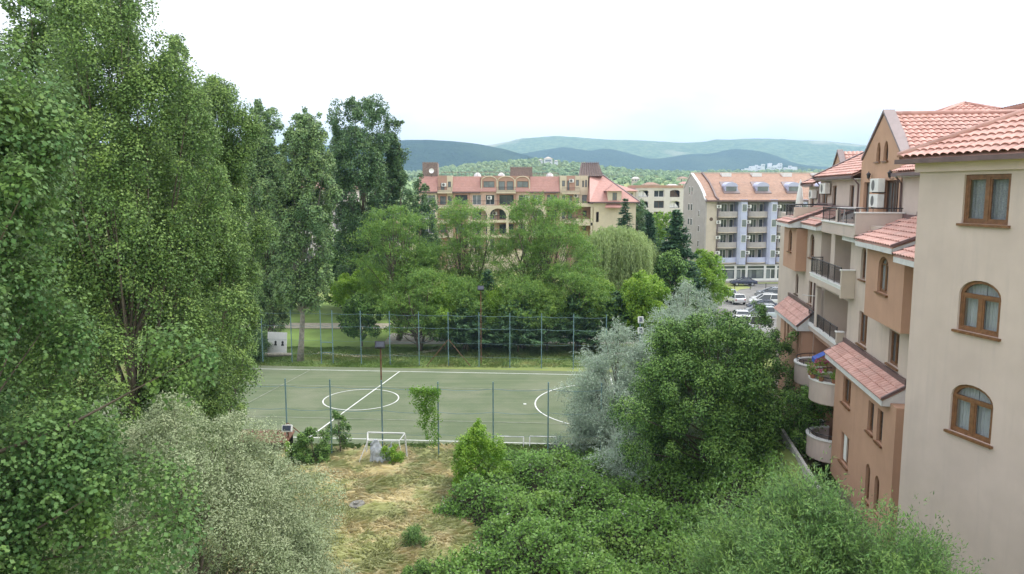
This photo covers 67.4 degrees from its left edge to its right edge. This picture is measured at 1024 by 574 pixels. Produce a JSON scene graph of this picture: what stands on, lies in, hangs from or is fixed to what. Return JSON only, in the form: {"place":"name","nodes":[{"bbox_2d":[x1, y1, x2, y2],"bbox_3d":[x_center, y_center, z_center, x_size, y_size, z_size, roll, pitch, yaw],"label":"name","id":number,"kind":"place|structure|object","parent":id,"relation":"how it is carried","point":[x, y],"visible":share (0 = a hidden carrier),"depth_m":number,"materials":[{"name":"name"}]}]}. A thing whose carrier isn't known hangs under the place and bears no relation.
{"place":"outdoors","nodes":[
{"label":"outdoors","id":0,"kind":"place"},
{"bbox_2d":[104,299,414,322],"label":"lawn","id":1,"kind":"structure","parent":0,"point":[325,310],"depth_m":102.02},
{"bbox_2d":[316,229,390,307],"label":"lawn tree","id":2,"kind":"object","parent":1,"relation":"on","point":[334,262],"visible":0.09,"depth_m":102.39,"materials":[{"name":"green plant"}]},
{"bbox_2d":[323,93,410,311],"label":"poplar tree","id":3,"kind":"object","parent":1,"relation":"on","point":[345,146],"visible":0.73,"depth_m":93.87,"materials":[{"name":"green plant"}]},
{"bbox_2d":[387,115,413,270],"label":"poplar tree","id":4,"kind":"object","parent":1,"relation":"on","point":[396,193],"visible":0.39,"depth_m":97.75,"materials":[{"name":"green plant"}]},
{"bbox_2d":[403,172,442,270],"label":"poplar tree","id":5,"kind":"object","parent":1,"relation":"on","point":[425,205],"visible":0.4,"depth_m":111.17,"materials":[{"name":"green plant"}]},
{"bbox_2d":[61,328,462,347],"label":"lawn","id":6,"kind":"structure","parent":0,"point":[340,338],"depth_m":85.61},
{"bbox_2d":[328,263,387,329],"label":"shade tree","id":7,"kind":"object","parent":6,"relation":"on","point":[346,279],"visible":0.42,"depth_m":89.42,"materials":[{"name":"green plant"}]},
{"bbox_2d":[335,291,382,345],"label":"lawn tree","id":8,"kind":"object","parent":6,"relation":"on","point":[355,304],"visible":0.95,"depth_m":80.82,"materials":[{"name":"green plant"}]},
{"bbox_2d":[336,202,464,340],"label":"locust tree","id":9,"kind":"object","parent":6,"relation":"on","point":[418,256],"visible":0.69,"depth_m":82.74,"materials":[{"name":"green plant"}]},
{"bbox_2d":[424,195,505,295],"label":"locust tree","id":10,"kind":"object","parent":6,"relation":"on","point":[467,234],"visible":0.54,"depth_m":84.86,"materials":[{"name":"green plant"}]},
{"bbox_2d":[146,323,411,328],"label":"path","id":11,"kind":"structure","parent":0,"point":[314,325],"depth_m":94.44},
{"bbox_2d":[168,441,494,573],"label":"dry grass","id":12,"kind":"structure","parent":0,"point":[397,498],"depth_m":39.20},
{"bbox_2d":[276,140,532,171],"bbox_3d":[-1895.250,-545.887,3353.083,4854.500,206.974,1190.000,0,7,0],"label":"hill","id":13,"kind":"structure","parent":0,"point":[446,153],"depth_m":3173.32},
{"bbox_2d":[0,171,846,573],"bbox_3d":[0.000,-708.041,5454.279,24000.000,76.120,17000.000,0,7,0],"label":"ground","id":14,"kind":"structure","parent":0,"point":[786,455],"depth_m":72.19,"materials":[{"name":"green plant"}]},
{"bbox_2d":[0,346,35,573],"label":"poplar tree","id":15,"kind":"object","parent":14,"relation":"on","point":[17,408],"visible":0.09,"depth_m":29.70,"materials":[{"name":"green plant"}]},
{"bbox_2d":[0,0,126,537],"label":"poplar tree","id":16,"kind":"object","parent":14,"relation":"on","point":[34,33],"visible":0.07,"depth_m":32.97,"materials":[{"name":"green plant"}]},
{"bbox_2d":[0,36,224,573],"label":"poplar tree","id":17,"kind":"object","parent":14,"relation":"on","point":[33,167],"visible":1,"depth_m":16.45,"materials":[{"name":"green plant"}]},
{"bbox_2d":[9,0,264,565],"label":"poplar tree","id":18,"kind":"object","parent":14,"relation":"on","point":[108,183],"visible":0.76,"depth_m":29.47,"materials":[{"name":"green plant"}]},
{"bbox_2d":[133,19,254,481],"bbox_3d":[-14.974,0.097,36.110,5.724,24.639,5.555,-2,8,-17],"label":"poplar tree","id":19,"kind":"object","parent":14,"relation":"on","point":[231,268],"visible":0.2,"depth_m":35.70,"materials":[{"name":"green plant"}]},
{"bbox_2d":[34,386,359,573],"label":"sage tree","id":20,"kind":"object","parent":14,"relation":"on","point":[289,542],"visible":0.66,"depth_m":24.00,"materials":[{"name":"green plant"}]},
{"bbox_2d":[161,72,281,480],"bbox_3d":[-15.242,0.379,40.356,5.845,23.017,5.364,0,7,0],"label":"poplar tree","id":21,"kind":"object","parent":14,"relation":"on","point":[235,155],"visible":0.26,"depth_m":39.45,"materials":[{"name":"green plant"}]},
{"bbox_2d":[210,429,294,457],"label":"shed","id":22,"kind":"structure","parent":14,"relation":"on","point":[290,439],"depth_m":47.93,"materials":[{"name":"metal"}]},
{"bbox_2d":[238,107,271,321],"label":"poplar tree","id":23,"kind":"object","parent":14,"relation":"on","point":[248,229],"visible":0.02,"depth_m":90.18,"materials":[{"name":"green plant"}]},
{"bbox_2d":[242,330,272,360],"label":"shrub","id":24,"kind":"object","parent":14,"relation":"on","point":[266,343],"visible":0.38,"depth_m":75.09,"materials":[{"name":"green plant"}]},
{"bbox_2d":[239,91,306,337],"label":"poplar tree","id":25,"kind":"object","parent":14,"relation":"on","point":[268,160],"visible":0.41,"depth_m":76.23,"materials":[{"name":"green plant"}]},
{"bbox_2d":[267,332,286,352],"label":"billboard","id":26,"kind":"object","parent":14,"relation":"on","point":[278,340],"visible":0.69,"depth_m":77.33,"materials":[{"name":"white paint"}]},
{"bbox_2d":[220,178,358,259],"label":"apartment building","id":27,"kind":"structure","parent":14,"relation":"on","point":[335,225],"depth_m":150.15,"materials":[{"name":"white paint"}]},
{"bbox_2d":[256,106,344,361],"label":"poplar tree","id":28,"kind":"object","parent":14,"relation":"on","point":[308,161],"visible":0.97,"depth_m":71.49,"materials":[{"name":"green plant"}]},
{"bbox_2d":[292,207,308,221],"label":"mistletoe","id":29,"kind":"object","parent":28,"relation":"attached to","point":[303,214],"visible":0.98,"depth_m":70.16,"materials":[{"name":"green plant"}]},
{"bbox_2d":[305,220,327,238],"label":"mistletoe","id":30,"kind":"object","parent":28,"relation":"attached to","point":[319,230],"visible":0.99,"depth_m":70.38,"materials":[{"name":"green plant"}]},
{"bbox_2d":[325,409,352,451],"bbox_3d":[-10.813,9.319,48.131,1.736,3.333,1.609,0,7,0],"label":"shrub","id":31,"kind":"object","parent":14,"relation":"on","point":[336,429],"visible":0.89,"depth_m":47.98,"materials":[{"name":"green plant"}]},
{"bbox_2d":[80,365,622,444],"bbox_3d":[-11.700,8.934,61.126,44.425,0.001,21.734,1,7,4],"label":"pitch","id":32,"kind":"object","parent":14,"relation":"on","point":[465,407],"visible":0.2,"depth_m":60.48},
{"bbox_2d":[93,346,635,367],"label":"lawn grass","id":33,"kind":"structure","parent":14,"relation":"on","point":[453,351],"depth_m":76.24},
{"bbox_2d":[232,378,601,454],"bbox_3d":[-7.568,8.221,47.366,26.058,5.100,0.553,1,7,4],"label":"pitch fence","id":34,"kind":"object","parent":14,"relation":"on","point":[382,410],"visible":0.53,"depth_m":46.98,"materials":[{"name":"teal metal"}]},
{"bbox_2d":[405,384,443,447],"bbox_3d":[-5.317,7.841,46.698,2.335,4.059,1.021,0,7,0],"label":"climbing vine","id":35,"kind":"object","parent":34,"relation":"attached to","point":[423,393],"visible":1,"depth_m":46.62,"materials":[{"name":"green plant"}]},
{"bbox_2d":[369,265,468,350],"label":"locust tree","id":36,"kind":"object","parent":14,"relation":"on","point":[410,302],"visible":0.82,"depth_m":77.93,"materials":[{"name":"green plant"}]},
{"bbox_2d":[258,310,606,368],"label":"pitch fence","id":37,"kind":"object","parent":14,"relation":"on","point":[418,327],"visible":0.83,"depth_m":72.54,"materials":[{"name":"teal metal"}]},
{"bbox_2d":[419,282,476,349],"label":"shade tree","id":38,"kind":"object","parent":14,"relation":"on","point":[448,307],"visible":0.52,"depth_m":77.99,"materials":[{"name":"green plant"}]},
{"bbox_2d":[414,273,502,349],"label":"locust tree","id":39,"kind":"object","parent":14,"relation":"on","point":[468,285],"visible":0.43,"depth_m":78.89,"materials":[{"name":"green plant"}]},
{"bbox_2d":[428,296,495,350],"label":"cedar tree","id":40,"kind":"object","parent":14,"relation":"on","point":[466,334],"visible":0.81,"depth_m":77.92,"materials":[{"name":"green plant"}]},
{"bbox_2d":[477,286,483,363],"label":"floodlight","id":41,"kind":"object","parent":14,"relation":"on","point":[480,288],"visible":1,"depth_m":72.73,"materials":[{"name":"metal"}]},
{"bbox_2d":[462,269,506,349],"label":"spruce tree","id":42,"kind":"object","parent":14,"relation":"on","point":[488,280],"visible":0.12,"depth_m":80.86,"materials":[{"name":"green plant"}]},
{"bbox_2d":[477,284,521,344],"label":"shade tree","id":43,"kind":"object","parent":14,"relation":"on","point":[492,303],"visible":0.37,"depth_m":79.20,"materials":[{"name":"green plant"}]},
{"bbox_2d":[478,299,557,350],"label":"cedar tree","id":44,"kind":"object","parent":14,"relation":"on","point":[517,337],"visible":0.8,"depth_m":77.44,"materials":[{"name":"green plant"}]},
{"bbox_2d":[359,175,688,224],"bbox_3d":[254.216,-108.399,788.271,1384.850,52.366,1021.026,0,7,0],"label":"woodland","id":45,"kind":"object","parent":14,"relation":"on","point":[625,179],"visible":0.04,"depth_m":934.70,"materials":[{"name":"green plant"}]},
{"bbox_2d":[482,271,569,348],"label":"locust tree","id":46,"kind":"object","parent":14,"relation":"on","point":[528,289],"visible":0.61,"depth_m":78.41,"materials":[{"name":"green plant"}]},
{"bbox_2d":[475,189,604,335],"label":"locust tree","id":47,"kind":"object","parent":14,"relation":"on","point":[537,259],"visible":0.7,"depth_m":83.68,"materials":[{"name":"green plant"}]},
{"bbox_2d":[523,289,576,349],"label":"shade tree","id":48,"kind":"object","parent":14,"relation":"on","point":[555,300],"visible":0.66,"depth_m":78.22,"materials":[{"name":"green plant"}]},
{"bbox_2d":[547,292,613,350],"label":"cedar tree","id":49,"kind":"object","parent":14,"relation":"on","point":[586,336],"visible":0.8,"depth_m":78.37,"materials":[{"name":"green plant"}]},
{"bbox_2d":[532,256,631,347],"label":"locust tree","id":50,"kind":"object","parent":14,"relation":"on","point":[587,292],"visible":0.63,"depth_m":78.81,"materials":[{"name":"green plant"}]},
{"bbox_2d":[569,277,616,345],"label":"shade tree","id":51,"kind":"object","parent":14,"relation":"on","point":[612,289],"visible":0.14,"depth_m":81.00,"materials":[{"name":"green plant"}]},
{"bbox_2d":[404,169,822,177],"bbox_3d":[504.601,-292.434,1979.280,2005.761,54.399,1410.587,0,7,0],"label":"woodland","id":52,"kind":"object","parent":14,"relation":"on","point":[619,175],"visible":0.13,"depth_m":1918.97,"materials":[{"name":"green plant"}]},
{"bbox_2d":[587,290,641,344],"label":"cedar tree","id":53,"kind":"object","parent":14,"relation":"on","point":[619,299],"visible":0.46,"depth_m":78.87,"materials":[{"name":"green plant"}]},
{"bbox_2d":[572,224,657,299],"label":"willow tree","id":54,"kind":"object","parent":14,"relation":"on","point":[629,251],"visible":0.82,"depth_m":88.83,"materials":[{"name":"green plant"}]},
{"bbox_2d":[544,315,693,453],"bbox_3d":[6.876,6.557,47.832,9.938,9.516,8.590,0,7,0],"label":"oleaster tree","id":55,"kind":"object","parent":14,"relation":"on","point":[587,426],"visible":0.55,"depth_m":47.48,"materials":[{"name":"green plant"}]},
{"bbox_2d":[425,423,814,573],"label":"bramble thicket","id":56,"kind":"object","parent":14,"relation":"on","point":[564,510],"visible":0.68,"depth_m":35.93,"materials":[{"name":"plant"}]},
{"bbox_2d":[578,423,665,485],"bbox_3d":[6.455,9.483,43.005,5.374,4.353,5.936,4,8,30],"label":"oleaster tree","id":57,"kind":"object","parent":14,"relation":"on","point":[613,451],"visible":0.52,"depth_m":42.40,"materials":[{"name":"green plant"}]},
{"bbox_2d":[616,198,634,228],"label":"spruce tree","id":58,"kind":"object","parent":14,"relation":"on","point":[624,219],"visible":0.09,"depth_m":127.16,"materials":[{"name":"green plant"}]},
{"bbox_2d":[616,269,672,345],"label":"maple tree","id":59,"kind":"object","parent":14,"relation":"on","point":[645,289],"visible":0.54,"depth_m":77.38,"materials":[{"name":"green plant"}]},
{"bbox_2d":[636,199,660,244],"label":"birch tree","id":60,"kind":"object","parent":14,"relation":"on","point":[640,208],"visible":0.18,"depth_m":163.50,"materials":[{"name":"green plant"}]},
{"bbox_2d":[643,212,658,247],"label":"cypress tree","id":61,"kind":"object","parent":14,"relation":"on","point":[649,218],"visible":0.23,"depth_m":137.27,"materials":[{"name":"green plant"}]},
{"bbox_2d":[627,185,683,240],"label":"apartment building","id":62,"kind":"structure","parent":14,"relation":"on","point":[662,198],"depth_m":212.81,"materials":[{"name":"white paint"}]},
{"bbox_2d":[652,210,682,249],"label":"maple tree","id":63,"kind":"object","parent":14,"relation":"on","point":[661,224],"visible":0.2,"depth_m":169.34,"materials":[{"name":"green plant"}]},
{"bbox_2d":[640,209,715,312],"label":"spruce tree","id":64,"kind":"object","parent":14,"relation":"on","point":[673,228],"visible":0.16,"depth_m":94.32,"materials":[{"name":"green plant"}]},
{"bbox_2d":[652,248,706,315],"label":"maple tree","id":65,"kind":"object","parent":14,"relation":"on","point":[669,263],"visible":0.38,"depth_m":91.55,"materials":[{"name":"green plant"}]},
{"bbox_2d":[630,279,730,444],"bbox_3d":[11.433,4.780,51.053,8.036,11.472,8.713,0,7,0],"label":"oleaster tree","id":66,"kind":"object","parent":14,"relation":"on","point":[681,314],"visible":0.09,"depth_m":50.30,"materials":[{"name":"green plant"}]},
{"bbox_2d":[630,284,777,363],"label":"car park","id":67,"kind":"structure","parent":14,"relation":"on","point":[747,293],"depth_m":113.82,"materials":[{"name":"asphalt"}]},
{"bbox_2d":[725,293,745,304],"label":"parked car","id":68,"kind":"object","parent":67,"relation":"on","point":[738,298],"visible":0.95,"depth_m":111.34,"materials":[{"name":"white paint"}]},
{"bbox_2d":[729,277,757,285],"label":"parked car","id":69,"kind":"object","parent":67,"relation":"on","point":[744,280],"visible":0.94,"depth_m":133.31,"materials":[{"name":"blue paint"}]},
{"bbox_2d":[732,314,767,330],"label":"parked car","id":70,"kind":"object","parent":67,"relation":"on","point":[739,315],"visible":0.13,"depth_m":85.11,"materials":[{"name":"white paint"}]},
{"bbox_2d":[747,305,776,317],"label":"parked car","id":71,"kind":"object","parent":67,"relation":"on","point":[771,312],"visible":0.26,"depth_m":97.79,"materials":[{"name":"paint"}]},
{"bbox_2d":[748,293,777,302],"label":"parked car","id":72,"kind":"object","parent":67,"relation":"on","point":[773,297],"visible":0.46,"depth_m":109.52,"materials":[{"name":"white paint"}]},
{"bbox_2d":[691,248,734,307],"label":"maple tree","id":73,"kind":"object","parent":14,"relation":"on","point":[705,263],"visible":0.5,"depth_m":103.26,"materials":[{"name":"green plant"}]},
{"bbox_2d":[605,307,833,498],"bbox_3d":[11.444,6.543,41.029,12.078,10.896,9.534,2,8,18],"label":"plum tree","id":74,"kind":"object","parent":14,"relation":"on","point":[661,413],"visible":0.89,"depth_m":39.02,"materials":[{"name":"green plant"}]},
{"bbox_2d":[716,538,777,573],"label":"ash tree","id":75,"kind":"object","parent":14,"relation":"on","point":[752,571],"visible":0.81,"depth_m":16.75,"materials":[{"name":"green plant"}]},
{"bbox_2d":[702,299,798,415],"bbox_3d":[13.893,5.687,43.962,5.962,9.948,7.254,7,10,44],"label":"plum tree","id":76,"kind":"object","parent":14,"relation":"on","point":[760,311],"visible":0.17,"depth_m":44.19,"materials":[{"name":"green plant"}]},
{"bbox_2d":[650,445,932,573],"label":"ash tree","id":77,"kind":"object","parent":14,"relation":"on","point":[795,504],"visible":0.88,"depth_m":17.51,"materials":[{"name":"green plant"}]},
{"bbox_2d":[770,409,867,568],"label":"wall","id":78,"kind":"structure","parent":14,"relation":"on","point":[793,450],"depth_m":37.24,"materials":[{"name":"concrete"}]},
{"bbox_2d":[758,491,994,573],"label":"ash tree","id":79,"kind":"object","parent":14,"relation":"on","point":[909,559],"visible":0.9,"depth_m":16.16,"materials":[{"name":"green plant"}]},
{"bbox_2d":[773,101,1023,552],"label":"apartment building","id":80,"kind":"structure","parent":14,"relation":"on","point":[844,300],"depth_m":34.58,"materials":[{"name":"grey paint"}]},
{"bbox_2d":[795,179,802,205],"bbox_3d":[19.198,-6.033,51.187,0.524,2.250,0.532,0,7,0],"label":"parasol","id":81,"kind":"object","parent":80,"relation":"on","point":[799,198],"visible":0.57,"depth_m":51.03,"materials":[{"name":"fabric"}]},
{"bbox_2d":[855,312,867,349],"bbox_3d":[15.406,1.874,33.647,0.260,1.520,1.380,1,7,9],"label":"window","id":82,"kind":"structure","parent":80,"relation":"in","point":[864,319],"depth_m":33.91,"materials":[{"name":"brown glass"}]},
{"bbox_2d":[884,330,899,370],"bbox_3d":[14.798,2.420,29.706,0.260,1.420,1.330,1,7,9],"label":"window","id":83,"kind":"structure","parent":80,"relation":"in","point":[895,336],"depth_m":29.92,"materials":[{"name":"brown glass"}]},
{"bbox_2d":[886,180,898,211],"bbox_3d":[17.126,-3.807,34.375,0.074,1.930,1.950,1,7,9],"label":"terrace door","id":84,"kind":"structure","parent":80,"relation":"in","point":[893,185],"depth_m":34.60,"materials":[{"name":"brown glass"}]},
{"bbox_2d":[894,108,1023,573],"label":"apartment building","id":85,"kind":"structure","parent":14,"relation":"on","point":[962,456],"depth_m":20.75,"materials":[{"name":"beige paint"}]},
{"bbox_2d":[943,384,992,448],"bbox_3d":[12.528,3.386,20.747,0.510,1.500,1.570,-2,7,-14],"label":"window","id":86,"kind":"structure","parent":85,"relation":"in","point":[975,417],"depth_m":20.79,"materials":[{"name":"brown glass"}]},
{"bbox_2d":[951,281,1000,341],"bbox_3d":[12.528,0.568,20.393,0.510,1.480,1.530,-2,7,-14],"label":"window","id":87,"kind":"structure","parent":85,"relation":"in","point":[984,300],"depth_m":20.43,"materials":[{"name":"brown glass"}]},
{"bbox_2d":[956,174,1011,227],"bbox_3d":[12.450,-2.258,20.065,0.372,1.370,1.640,-2,7,-14],"label":"window","id":88,"kind":"structure","parent":85,"relation":"in","point":[991,192],"depth_m":20.08,"materials":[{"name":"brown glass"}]},
{"bbox_2d":[385,333,635,343],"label":"paving","id":89,"kind":"structure","parent":0,"point":[395,341],"depth_m":84.45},
{"bbox_2d":[0,0,1023,144],"label":"sky","id":90,"kind":"structure","parent":0,"point":[483,72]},
{"bbox_2d":[419,162,640,270],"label":"hotel building","id":91,"kind":"structure","parent":0,"point":[599,193],"depth_m":158.95,"materials":[{"name":"paint"}]},
{"bbox_2d":[499,195,513,204],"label":"window","id":92,"kind":"structure","parent":91,"relation":"in","point":[502,198],"depth_m":159.37,"materials":[{"name":"grey glass"}]},
{"bbox_2d":[409,162,687,178],"bbox_3d":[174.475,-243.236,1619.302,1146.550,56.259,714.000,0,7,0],"label":"hill","id":93,"kind":"structure","parent":0,"point":[559,165],"depth_m":1450.35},
{"bbox_2d":[407,157,693,176],"bbox_3d":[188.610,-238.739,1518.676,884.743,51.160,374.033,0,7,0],"label":"woodland","id":94,"kind":"object","parent":93,"relation":"on","point":[564,170],"visible":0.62,"depth_m":1493.79,"materials":[{"name":"green plant"}]},
{"bbox_2d":[523,147,828,171],"bbox_3d":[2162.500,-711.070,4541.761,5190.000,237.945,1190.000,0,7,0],"label":"hill","id":95,"kind":"structure","parent":0,"point":[732,159],"depth_m":4387.88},
{"bbox_2d":[486,136,866,166],"bbox_3d":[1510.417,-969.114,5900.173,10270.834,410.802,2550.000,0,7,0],"label":"hill","id":96,"kind":"structure","parent":0,"point":[813,153],"depth_m":5651.05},
{"bbox_2d":[682,172,820,282],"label":"apartment building","id":97,"kind":"structure","parent":0,"point":[730,217],"depth_m":138.62,"materials":[{"name":"beige paint"}]},
{"bbox_2d":[719,249,731,257],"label":"balcony door","id":98,"kind":"structure","parent":97,"relation":"in","point":[722,251],"depth_m":139.35,"materials":[{"name":"white paint"}]},
{"bbox_2d":[717,265,746,280],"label":"shop window","id":99,"kind":"structure","parent":97,"relation":"in","point":[733,272],"depth_m":138.40,"materials":[{"name":"glass"}]},
{"bbox_2d":[746,265,775,280],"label":"shop window","id":100,"kind":"structure","parent":97,"relation":"in","point":[755,272],"depth_m":138.80,"materials":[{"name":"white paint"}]},
{"label":"meadow","id":101,"kind":"structure","parent":0,"visible":0},
{"bbox_2d":[264,422,299,445],"bbox_3d":[-14.252,9.517,47.430,3.239,2.272,0.429,0,7,0],"label":"floodlight","id":102,"kind":"object","parent":101,"relation":"on","point":[288,428],"visible":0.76,"depth_m":47.21,"materials":[{"name":"metal"}]},
{"bbox_2d":[290,426,332,464],"bbox_3d":[-11.953,9.750,46.433,2.772,2.902,2.637,0,7,0],"label":"shrub","id":103,"kind":"object","parent":101,"relation":"on","point":[322,449],"visible":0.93,"depth_m":46.00,"materials":[{"name":"green plant"}]},
{"bbox_2d":[349,500,364,508],"bbox_3d":[-8.069,11.396,40.013,0.840,0.440,0.819,-5,13,1],"label":"concrete lid","id":104,"kind":"object","parent":101,"relation":"on","point":[355,503],"visible":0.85,"depth_m":39.89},
{"bbox_2d":[375,341,385,426],"bbox_3d":[-8.050,6.954,47.291,0.620,7.392,0.394,0,7,0],"label":"floodlight","id":105,"kind":"object","parent":101,"relation":"on","point":[380,345],"visible":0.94,"depth_m":46.83,"materials":[{"name":"metal"}]},
{"bbox_2d":[359,432,407,462],"bbox_3d":[-7.814,9.882,46.504,2.963,1.808,1.494,1,7,4],"label":"goal","id":106,"kind":"object","parent":101,"relation":"on","point":[375,448],"visible":0.72,"depth_m":46.26,"materials":[{"name":"white paint"}]},
{"bbox_2d":[379,444,405,462],"bbox_3d":[-7.070,10.280,45.964,1.380,1.968,1.447,6,9,41],"label":"shrub","id":107,"kind":"object","parent":101,"relation":"on","point":[392,453],"visible":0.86,"depth_m":45.71,"materials":[{"name":"green plant"}]},
{"bbox_2d":[401,557,431,573],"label":"shrub","id":108,"kind":"object","parent":101,"relation":"on","point":[420,567],"visible":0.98,"depth_m":32.21,"materials":[{"name":"green plant"}]},
{"bbox_2d":[401,523,435,547],"bbox_3d":[-4.288,11.695,35.392,1.794,1.803,1.504,0,7,0],"label":"shrub","id":109,"kind":"object","parent":101,"relation":"on","point":[413,533],"visible":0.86,"depth_m":35.11,"materials":[{"name":"green plant"}]},
{"bbox_2d":[256,441,614,467],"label":"green grass","id":110,"kind":"structure","parent":101,"relation":"on","point":[424,444],"depth_m":49.30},
{"bbox_2d":[449,418,513,487],"bbox_3d":[-1.852,9.443,41.887,3.586,4.648,3.703,5,9,33],"label":"shrub","id":111,"kind":"object","parent":101,"relation":"on","point":[469,455],"visible":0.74,"depth_m":41.23,"materials":[{"name":"green plant"}]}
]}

